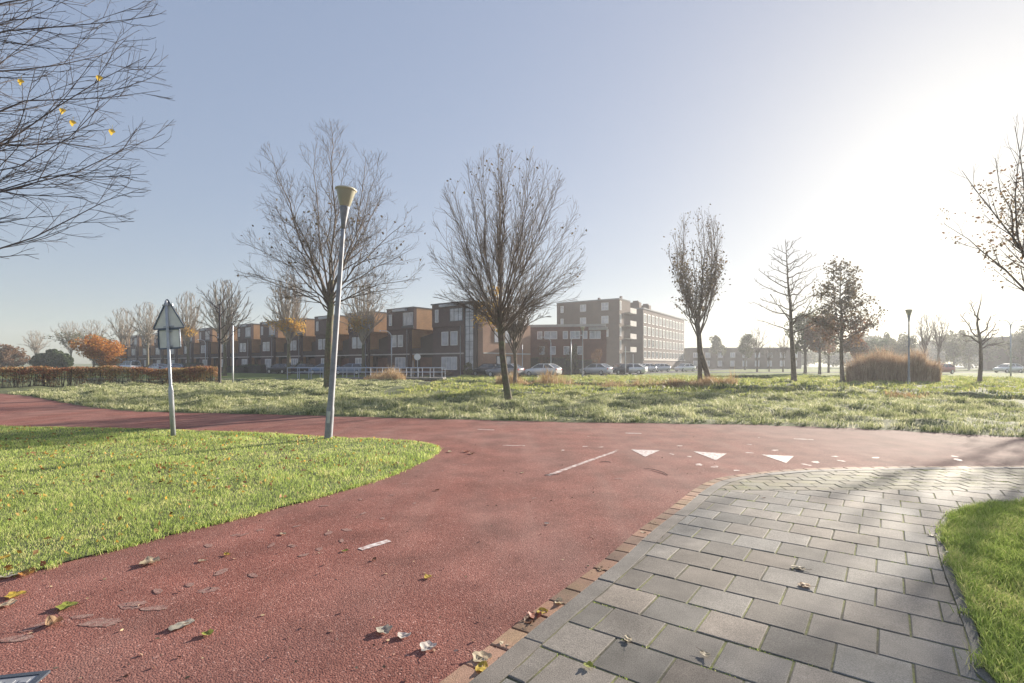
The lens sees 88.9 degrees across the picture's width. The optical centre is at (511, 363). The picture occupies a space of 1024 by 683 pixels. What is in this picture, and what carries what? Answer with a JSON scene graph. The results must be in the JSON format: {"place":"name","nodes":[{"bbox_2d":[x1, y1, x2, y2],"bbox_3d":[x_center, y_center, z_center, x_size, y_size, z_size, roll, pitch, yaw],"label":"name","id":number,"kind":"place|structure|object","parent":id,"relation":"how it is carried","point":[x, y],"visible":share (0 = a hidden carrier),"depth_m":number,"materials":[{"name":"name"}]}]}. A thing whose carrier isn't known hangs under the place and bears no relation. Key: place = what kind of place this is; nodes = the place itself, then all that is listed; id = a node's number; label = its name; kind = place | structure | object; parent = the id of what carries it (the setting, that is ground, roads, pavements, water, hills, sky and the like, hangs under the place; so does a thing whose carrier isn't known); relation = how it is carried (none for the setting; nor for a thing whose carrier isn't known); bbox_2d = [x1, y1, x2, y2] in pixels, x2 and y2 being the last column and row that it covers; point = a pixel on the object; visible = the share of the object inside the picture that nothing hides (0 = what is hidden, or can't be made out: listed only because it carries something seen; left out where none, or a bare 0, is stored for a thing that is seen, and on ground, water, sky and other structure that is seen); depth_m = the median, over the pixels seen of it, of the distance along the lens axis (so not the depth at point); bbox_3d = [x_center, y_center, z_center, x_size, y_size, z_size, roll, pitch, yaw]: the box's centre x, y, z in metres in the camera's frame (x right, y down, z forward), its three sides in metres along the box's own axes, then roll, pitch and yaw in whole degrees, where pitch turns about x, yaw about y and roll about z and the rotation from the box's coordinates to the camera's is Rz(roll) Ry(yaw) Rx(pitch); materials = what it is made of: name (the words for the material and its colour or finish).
{"place":"outdoors","nodes":[
{"label":"outdoors","id":0,"kind":"place"},
{"bbox_2d":[130,335,141,366],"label":"terraced house","id":1,"kind":"structure","parent":0,"point":[136,349],"depth_m":137.73,"materials":[{"name":"brick"}]},
{"bbox_2d":[142,335,154,366],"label":"terraced house","id":2,"kind":"structure","parent":0,"point":[152,354],"depth_m":132.24,"materials":[{"name":"brick"}]},
{"bbox_2d":[154,333,167,363],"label":"terraced house","id":3,"kind":"structure","parent":0,"point":[160,356],"depth_m":126.63,"materials":[{"name":"brick"}]},
{"bbox_2d":[170,337,182,363],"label":"terraced house","id":4,"kind":"structure","parent":0,"point":[176,355],"depth_m":120.62,"materials":[{"name":"brick"}]},
{"bbox_2d":[183,330,199,363],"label":"terraced house","id":5,"kind":"structure","parent":0,"point":[194,345],"depth_m":114.82,"materials":[{"name":"brick"}]},
{"bbox_2d":[199,328,217,370],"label":"terraced house","id":6,"kind":"structure","parent":0,"point":[211,350],"depth_m":109.30,"materials":[{"name":"brick"}]},
{"bbox_2d":[0,425,440,577],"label":"lawn","id":7,"kind":"structure","parent":0,"point":[36,525],"depth_m":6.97,"materials":[{"name":"plant"}]},
{"bbox_2d":[0,0,175,258],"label":"bare tree","id":8,"kind":"object","parent":7,"relation":"on","point":[49,111],"visible":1,"depth_m":9.47,"materials":[{"name":"brown plant"}]},
{"bbox_2d":[153,299,184,435],"bbox_3d":[-7.532,0.137,11.487,0.732,3.131,0.107,-3,0,4],"label":"road sign","id":9,"kind":"object","parent":7,"relation":"on","point":[168,325],"visible":0.99,"depth_m":11.52,"materials":[{"name":"metal"}]},
{"bbox_2d":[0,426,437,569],"bbox_3d":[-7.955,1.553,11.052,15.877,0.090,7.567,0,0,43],"label":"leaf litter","id":10,"kind":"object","parent":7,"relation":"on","point":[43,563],"visible":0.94,"depth_m":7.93,"materials":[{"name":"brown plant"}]},
{"bbox_2d":[324,185,356,438],"bbox_3d":[-3.705,-1.011,11.047,0.452,5.438,0.452,4,1,0],"label":"street lamp","id":11,"kind":"object","parent":7,"relation":"on","point":[345,195],"visible":0.96,"depth_m":11.00,"materials":[{"name":"metal"}]},
{"bbox_2d":[217,326,237,370],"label":"terraced house","id":12,"kind":"structure","parent":0,"point":[229,351],"depth_m":103.37,"materials":[{"name":"brick"}]},
{"bbox_2d":[237,323,260,365],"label":"terraced house","id":13,"kind":"structure","parent":0,"point":[249,343],"depth_m":97.94,"materials":[{"name":"brick"}]},
{"bbox_2d":[106,369,733,377],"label":"street","id":14,"kind":"structure","parent":0,"point":[648,372],"depth_m":77.41,"materials":[{"name":"grey asphalt"}]},
{"bbox_2d":[64,319,115,366],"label":"street tree","id":15,"kind":"object","parent":14,"relation":"on","point":[93,329],"visible":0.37,"depth_m":119.83,"materials":[{"name":"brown plant"}]},
{"bbox_2d":[266,364,294,373],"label":"parked car","id":16,"kind":"object","parent":14,"relation":"on","point":[278,368],"visible":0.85,"depth_m":75.89,"materials":[{"name":"paint"}]},
{"bbox_2d":[333,279,390,374],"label":"street tree","id":17,"kind":"object","parent":14,"relation":"on","point":[360,322],"visible":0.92,"depth_m":65.58,"materials":[{"name":"brown plant"}]},
{"bbox_2d":[485,364,524,376],"bbox_3d":[-0.788,0.733,56.889,4.217,1.465,2.020,0,0,32],"label":"parked car","id":18,"kind":"object","parent":14,"relation":"on","point":[495,370],"visible":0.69,"depth_m":56.30,"materials":[{"name":"paint"}]},
{"bbox_2d":[525,364,561,375],"bbox_3d":[3.478,0.733,58.768,4.217,1.465,2.020,0,0,36],"label":"parked car","id":19,"kind":"object","parent":14,"relation":"on","point":[534,370],"visible":0.75,"depth_m":57.99,"materials":[{"name":"paint"}]},
{"bbox_2d":[579,364,612,374],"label":"parked car","id":20,"kind":"object","parent":14,"relation":"on","point":[600,369],"visible":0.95,"depth_m":66.66,"materials":[{"name":"paint"}]},
{"bbox_2d":[0,394,1023,682],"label":"cycle path","id":21,"kind":"structure","parent":0,"point":[504,548],"depth_m":4.44,"materials":[{"name":"red asphalt"}]},
{"bbox_2d":[0,670,50,682],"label":"drain cover","id":22,"kind":"object","parent":21,"relation":"on","point":[33,677],"visible":1,"depth_m":2.64,"materials":[{"name":"grey metal"}]},
{"bbox_2d":[7,436,736,682],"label":"leaf scraps","id":23,"kind":"object","parent":21,"relation":"on","point":[187,677],"visible":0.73,"depth_m":3.28,"materials":[{"name":"brown plant"}]},
{"bbox_2d":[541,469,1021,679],"bbox_3d":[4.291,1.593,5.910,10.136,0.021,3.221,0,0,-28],"label":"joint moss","id":24,"kind":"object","parent":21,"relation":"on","point":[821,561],"visible":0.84,"depth_m":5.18,"materials":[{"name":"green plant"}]},
{"bbox_2d":[0,364,1023,436],"bbox_3d":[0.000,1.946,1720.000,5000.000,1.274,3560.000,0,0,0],"label":"ground","id":25,"kind":"structure","parent":0,"point":[393,390],"depth_m":17.95,"materials":[{"name":"green plant"}]},
{"bbox_2d":[0,365,217,387],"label":"beech hedge","id":26,"kind":"object","parent":25,"relation":"on","point":[44,372],"visible":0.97,"depth_m":34.91,"materials":[{"name":"brown plant"}]},
{"bbox_2d":[8,377,422,404],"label":"verge grass","id":27,"kind":"structure","parent":25,"relation":"on","point":[278,388],"depth_m":30.20,"materials":[{"name":"green plant"}]},
{"bbox_2d":[196,278,259,382],"bbox_3d":[-20.577,-2.325,37.870,4.877,8.094,1.645,0,0,0],"label":"young tree","id":28,"kind":"object","parent":25,"relation":"on","point":[219,352],"visible":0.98,"depth_m":37.66,"materials":[{"name":"brown plant"}]},
{"bbox_2d":[233,119,425,387],"bbox_3d":[-10.717,-6.361,31.008,11.003,15.903,8.737,0,0,0],"label":"bare tree","id":29,"kind":"object","parent":25,"relation":"on","point":[329,295],"visible":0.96,"depth_m":30.82,"materials":[{"name":"brown plant"}]},
{"bbox_2d":[287,367,445,381],"bbox_3d":[-14.008,1.205,50.900,14.865,1.690,2.500,0,0,0],"label":"railing","id":30,"kind":"object","parent":25,"relation":"on","point":[430,379],"visible":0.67,"depth_m":49.75,"materials":[{"name":"metal"}]},
{"bbox_2d":[363,363,405,380],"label":"reeds","id":31,"kind":"object","parent":25,"relation":"on","point":[386,374],"visible":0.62,"depth_m":45.74,"materials":[{"name":"beige plant"}]},
{"bbox_2d":[4,328,981,367],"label":"distant woods","id":32,"kind":"object","parent":25,"relation":"on","point":[812,357],"visible":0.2,"depth_m":171.73,"materials":[{"name":"grey plant"}]},
{"bbox_2d":[428,142,586,400],"bbox_3d":[-0.233,-3.530,21.045,6.441,10.384,6.069,0,0,0],"label":"bare tree","id":33,"kind":"object","parent":25,"relation":"on","point":[499,316],"visible":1,"depth_m":20.58,"materials":[{"name":"brown plant"}]},
{"bbox_2d":[471,281,551,383],"bbox_3d":[0.001,-2.093,35.987,5.521,7.404,5.237,0,0,0],"label":"bare tree","id":34,"kind":"object","parent":25,"relation":"on","point":[513,331],"visible":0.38,"depth_m":35.84,"materials":[{"name":"brown plant"}]},
{"bbox_2d":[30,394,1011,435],"bbox_3d":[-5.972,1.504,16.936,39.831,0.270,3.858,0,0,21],"label":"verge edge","id":35,"kind":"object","parent":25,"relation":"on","point":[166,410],"visible":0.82,"depth_m":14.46,"materials":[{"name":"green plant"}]},
{"bbox_2d":[495,362,583,385],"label":"reeds","id":36,"kind":"object","parent":25,"relation":"on","point":[547,380],"visible":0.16,"depth_m":35.69,"materials":[{"name":"brown plant"}]},
{"bbox_2d":[588,374,645,387],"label":"reeds","id":37,"kind":"object","parent":25,"relation":"on","point":[611,384],"visible":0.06,"depth_m":37.69,"materials":[{"name":"beige plant"}]},
{"bbox_2d":[640,366,740,389],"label":"reeds","id":38,"kind":"object","parent":25,"relation":"on","point":[698,382],"visible":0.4,"depth_m":35.46,"materials":[{"name":"brown plant"}]},
{"bbox_2d":[661,203,730,379],"bbox_3d":[13.095,-4.918,37.666,4.900,13.031,5.395,0,0,0],"label":"leafy tree","id":39,"kind":"object","parent":25,"relation":"on","point":[711,278],"visible":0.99,"depth_m":37.33,"materials":[{"name":"brown plant"}]},
{"bbox_2d":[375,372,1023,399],"bbox_3d":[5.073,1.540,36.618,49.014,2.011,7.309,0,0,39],"label":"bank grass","id":40,"kind":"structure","parent":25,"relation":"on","point":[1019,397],"depth_m":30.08,"materials":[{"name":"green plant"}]},
{"bbox_2d":[381,373,1023,399],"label":"meadow grass","id":41,"kind":"structure","parent":25,"relation":"on","point":[965,383],"depth_m":33.26,"materials":[{"name":"green plant"}]},
{"bbox_2d":[439,466,1023,682],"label":"gutter","id":42,"kind":"object","parent":25,"relation":"on","point":[514,635],"visible":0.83,"depth_m":3.77,"materials":[{"name":"brick"}]},
{"bbox_2d":[469,467,1023,682],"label":"kerb","id":43,"kind":"structure","parent":25,"relation":"on","point":[508,662],"depth_m":3.68,"materials":[{"name":"concrete"}]},
{"bbox_2d":[748,237,843,380],"bbox_3d":[22.125,-4.120,40.670,5.755,11.351,7.018,0,0,0],"label":"bare tree","id":44,"kind":"object","parent":25,"relation":"on","point":[792,349],"visible":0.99,"depth_m":40.88,"materials":[{"name":"brown plant"}]},
{"bbox_2d":[802,255,887,381],"bbox_3d":[26.195,-3.520,41.082,5.848,10.215,6.213,0,0,-44],"label":"conical tree","id":45,"kind":"object","parent":25,"relation":"on","point":[839,323],"visible":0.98,"depth_m":40.81,"materials":[{"name":"brown plant"}]},
{"bbox_2d":[843,342,947,382],"bbox_3d":[29.518,-0.109,40.447,7.622,3.374,4.585,0,0,0],"label":"willow bush","id":46,"kind":"object","parent":25,"relation":"on","point":[882,365],"visible":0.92,"depth_m":39.33,"materials":[{"name":"brown plant"}]},
{"bbox_2d":[905,309,912,383],"bbox_3d":[27.382,-1.047,36.000,0.452,5.418,0.452,0,0,0],"label":"street lamp","id":47,"kind":"object","parent":25,"relation":"on","point":[908,312],"visible":0.98,"depth_m":35.95,"materials":[{"name":"metal"}]},
{"bbox_2d":[936,510,995,682],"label":"lawn edging","id":48,"kind":"object","parent":25,"relation":"on","point":[969,626],"visible":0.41,"depth_m":3.30,"materials":[{"name":"concrete"}]},
{"bbox_2d":[937,114,1023,290],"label":"leafy tree","id":49,"kind":"object","parent":25,"relation":"on","point":[1019,245],"visible":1,"depth_m":24.73,"materials":[{"name":"brown plant"}]},
{"bbox_2d":[959,300,1007,381],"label":"bare tree","id":50,"kind":"object","parent":25,"relation":"on","point":[980,367],"visible":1,"depth_m":40.96,"materials":[{"name":"brown plant"}]},
{"bbox_2d":[0,367,1023,378],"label":"meadow","id":51,"kind":"structure","parent":0,"point":[987,373],"depth_m":70.71,"materials":[{"name":"green plant"}]},
{"bbox_2d":[0,344,30,368],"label":"rusty tree","id":52,"kind":"object","parent":51,"relation":"on","point":[5,355],"visible":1,"depth_m":94.61,"materials":[{"name":"brown plant"}]},
{"bbox_2d":[18,330,50,353],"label":"street tree","id":53,"kind":"object","parent":51,"relation":"on","point":[35,348],"visible":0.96,"depth_m":129.72,"materials":[{"name":"grey plant"}]},
{"bbox_2d":[37,349,62,368],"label":"evergreen shrub","id":54,"kind":"object","parent":51,"relation":"on","point":[48,356],"visible":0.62,"depth_m":103.73,"materials":[{"name":"green plant"}]},
{"bbox_2d":[40,320,87,367],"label":"street tree","id":55,"kind":"object","parent":51,"relation":"on","point":[66,335],"visible":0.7,"depth_m":123.31,"materials":[{"name":"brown plant"}]},
{"bbox_2d":[54,353,73,367],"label":"evergreen shrub","id":56,"kind":"object","parent":51,"relation":"on","point":[66,360],"visible":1,"depth_m":103.70,"materials":[{"name":"green plant"}]},
{"bbox_2d":[68,333,126,366],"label":"orange tree","id":57,"kind":"object","parent":51,"relation":"on","point":[107,352],"visible":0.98,"depth_m":66.87,"materials":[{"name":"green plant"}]},
{"bbox_2d":[101,307,142,370],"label":"street tree","id":58,"kind":"object","parent":51,"relation":"on","point":[122,336],"visible":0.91,"depth_m":97.75,"materials":[{"name":"brown plant"}]},
{"bbox_2d":[124,301,159,369],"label":"street tree","id":59,"kind":"object","parent":51,"relation":"on","point":[146,328],"visible":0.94,"depth_m":91.79,"materials":[{"name":"brown plant"}]},
{"bbox_2d":[171,291,206,367],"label":"street tree","id":60,"kind":"object","parent":51,"relation":"on","point":[187,331],"visible":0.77,"depth_m":83.78,"materials":[{"name":"brown plant"}]},
{"bbox_2d":[193,280,251,375],"bbox_3d":[-34.163,-4.237,61.942,6.157,11.693,6.187,0,0,0],"label":"street tree","id":61,"kind":"object","parent":51,"relation":"on","point":[223,323],"visible":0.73,"depth_m":61.80,"materials":[{"name":"brown plant"}]},
{"bbox_2d":[240,364,265,372],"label":"clipped hedge","id":62,"kind":"object","parent":51,"relation":"on","point":[257,368],"visible":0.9,"depth_m":83.03,"materials":[{"name":"green plant"}]},
{"bbox_2d":[260,321,285,371],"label":"terraced house","id":63,"kind":"structure","parent":51,"relation":"on","point":[273,349],"depth_m":92.44,"materials":[{"name":"brick"}]},
{"bbox_2d":[261,273,311,374],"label":"street tree","id":64,"kind":"object","parent":51,"relation":"on","point":[288,325],"visible":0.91,"depth_m":65.59,"materials":[{"name":"brown plant"}]},
{"bbox_2d":[286,318,314,364],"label":"terraced house","id":65,"kind":"structure","parent":51,"relation":"on","point":[302,347],"depth_m":86.52,"materials":[{"name":"brick"}]},
{"bbox_2d":[315,315,348,366],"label":"terraced house","id":66,"kind":"structure","parent":51,"relation":"on","point":[343,343],"depth_m":81.47,"materials":[{"name":"brick"}]},
{"bbox_2d":[431,300,530,375],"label":"corner house","id":67,"kind":"structure","parent":51,"relation":"on","point":[459,341],"depth_m":63.38,"materials":[{"name":"brown brick"}]},
{"bbox_2d":[441,357,456,369],"bbox_3d":[-7.721,-0.040,64.121,2.700,1.600,0.070,0,0,39],"label":"window","id":68,"kind":"structure","parent":67,"relation":"in","point":[450,363],"depth_m":64.11,"materials":[{"name":"white glass"}]},
{"bbox_2d":[465,303,473,371],"bbox_3d":[-5.073,-3.090,62.131,1.410,8.100,0.070,0,0,39],"label":"stair window","id":69,"kind":"structure","parent":67,"relation":"in","point":[468,324],"depth_m":62.11,"materials":[{"name":"grey glass"}]},
{"bbox_2d":[531,357,565,374],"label":"clipped hedge","id":70,"kind":"object","parent":51,"relation":"on","point":[560,362],"visible":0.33,"depth_m":70.25,"materials":[{"name":"brown plant"}]},
{"bbox_2d":[529,324,607,373],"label":"brick block","id":71,"kind":"structure","parent":51,"relation":"on","point":[559,336],"depth_m":72.82,"materials":[{"name":"brick"}]},
{"bbox_2d":[565,359,597,374],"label":"clipped hedge","id":72,"kind":"object","parent":51,"relation":"on","point":[588,362],"visible":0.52,"depth_m":70.10,"materials":[{"name":"brown plant"}]},
{"bbox_2d":[630,301,684,368],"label":"long brick block","id":73,"kind":"structure","parent":51,"relation":"on","point":[659,339],"depth_m":123.40,"materials":[{"name":"brick"}]},
{"bbox_2d":[709,335,726,368],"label":"hazy tree","id":74,"kind":"object","parent":51,"relation":"on","point":[716,343],"visible":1,"depth_m":139.41,"materials":[{"name":"grey plant"}]},
{"bbox_2d":[684,347,800,368],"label":"building","id":75,"kind":"structure","parent":51,"relation":"on","point":[731,358],"depth_m":149.25,"materials":[{"name":"grey brick"}]},
{"bbox_2d":[737,333,755,369],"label":"hazy tree","id":76,"kind":"object","parent":51,"relation":"on","point":[745,351],"visible":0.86,"depth_m":117.44,"materials":[{"name":"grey plant"}]},
{"bbox_2d":[744,328,771,371],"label":"hazy tree","id":77,"kind":"object","parent":51,"relation":"on","point":[757,345],"visible":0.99,"depth_m":91.90,"materials":[{"name":"grey plant"}]},
{"bbox_2d":[784,304,819,373],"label":"hazy tree","id":78,"kind":"object","parent":51,"relation":"on","point":[802,345],"visible":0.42,"depth_m":77.87,"materials":[{"name":"brown plant"}]},
{"bbox_2d":[803,314,836,373],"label":"hazy tree","id":79,"kind":"object","parent":51,"relation":"on","point":[817,345],"visible":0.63,"depth_m":71.83,"materials":[{"name":"brown plant"}]},
{"bbox_2d":[843,331,869,361],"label":"hazy tree","id":80,"kind":"object","parent":51,"relation":"on","point":[856,349],"visible":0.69,"depth_m":65.74,"materials":[{"name":"grey plant"}]},
{"bbox_2d":[862,337,889,358],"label":"hazy tree","id":81,"kind":"object","parent":51,"relation":"on","point":[880,343],"visible":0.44,"depth_m":99.60,"materials":[{"name":"grey plant"}]},
{"bbox_2d":[881,332,901,356],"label":"hazy tree","id":82,"kind":"object","parent":51,"relation":"on","point":[890,340],"visible":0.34,"depth_m":109.46,"materials":[{"name":"grey plant"}]},
{"bbox_2d":[891,331,917,357],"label":"hazy tree","id":83,"kind":"object","parent":51,"relation":"on","point":[904,342],"visible":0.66,"depth_m":105.62,"materials":[{"name":"grey plant"}]},
{"bbox_2d":[914,315,936,355],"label":"hazy tree","id":84,"kind":"object","parent":51,"relation":"on","point":[926,337],"visible":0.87,"depth_m":73.92,"materials":[{"name":"grey plant"}]},
{"bbox_2d":[927,314,949,364],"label":"hazy tree","id":85,"kind":"object","parent":51,"relation":"on","point":[938,344],"visible":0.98,"depth_m":69.93,"materials":[{"name":"grey plant"}]},
{"bbox_2d":[940,329,970,365],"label":"hazy tree","id":86,"kind":"object","parent":51,"relation":"on","point":[951,349],"visible":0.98,"depth_m":111.28,"materials":[{"name":"grey plant"}]},
{"bbox_2d":[956,334,983,369],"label":"hazy tree","id":87,"kind":"object","parent":51,"relation":"on","point":[967,354],"visible":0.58,"depth_m":121.44,"materials":[{"name":"grey plant"}]},
{"bbox_2d":[970,337,1003,369],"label":"hazy tree","id":88,"kind":"object","parent":51,"relation":"on","point":[993,351],"visible":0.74,"depth_m":117.51,"materials":[{"name":"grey plant"}]},
{"bbox_2d":[983,336,1023,369],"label":"building","id":89,"kind":"structure","parent":51,"relation":"on","point":[1005,358],"depth_m":122.46,"materials":[{"name":"grey brick"}]},
{"bbox_2d":[993,364,1023,372],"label":"parked car","id":90,"kind":"object","parent":51,"relation":"on","point":[1019,368],"visible":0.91,"depth_m":83.74,"materials":[{"name":"paint"}]},
{"bbox_2d":[998,325,1023,364],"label":"hazy tree","id":91,"kind":"object","parent":51,"relation":"on","point":[1017,349],"visible":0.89,"depth_m":107.88,"materials":[{"name":"grey plant"}]},
{"bbox_2d":[0,0,1023,363],"label":"sky","id":92,"kind":"structure","parent":0,"point":[840,127],"materials":[{"name":"blue"}]},
{"bbox_2d":[556,296,635,365],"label":"tall brick block","id":93,"kind":"structure","parent":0,"point":[613,314],"depth_m":110.29,"materials":[{"name":"brick"}]},
{"bbox_2d":[500,469,1023,682],"bbox_3d":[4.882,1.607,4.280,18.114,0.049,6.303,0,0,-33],"label":"pavement","id":94,"kind":"structure","parent":0,"point":[893,609],"depth_m":3.46,"materials":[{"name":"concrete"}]},
{"bbox_2d":[666,372,972,372],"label":"street","id":95,"kind":"structure","parent":0,"point":[782,372],"depth_m":86.36,"materials":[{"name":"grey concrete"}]},
{"bbox_2d":[719,469,1023,489],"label":"pavement bend","id":96,"kind":"object","parent":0,"point":[974,479],"visible":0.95,"depth_m":7.08,"materials":[{"name":"concrete"}]},
{"bbox_2d":[937,494,1023,682],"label":"lawn","id":97,"kind":"structure","parent":0,"point":[993,609],"depth_m":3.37,"materials":[{"name":"plant"}]},
{"bbox_2d":[929,501,1016,682],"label":"edging weeds","id":98,"kind":"object","parent":97,"relation":"on","point":[966,609],"visible":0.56,"depth_m":3.29,"materials":[{"name":"green plant"}]},
{"label":"street footway","id":99,"kind":"structure","parent":0,"visible":0},
{"bbox_2d":[348,311,387,373],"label":"terraced house","id":100,"kind":"structure","parent":99,"relation":"on","point":[376,348],"depth_m":75.30,"materials":[{"name":"brick"}]},
{"bbox_2d":[386,306,432,374],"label":"terraced house","id":101,"kind":"structure","parent":99,"relation":"on","point":[410,329],"depth_m":69.51,"materials":[{"name":"brown brick"}]},
{"bbox_2d":[420,357,431,374],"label":"garage door","id":102,"kind":"structure","parent":101,"relation":"in","point":[424,361],"depth_m":68.68,"materials":[{"name":"grey metal"}]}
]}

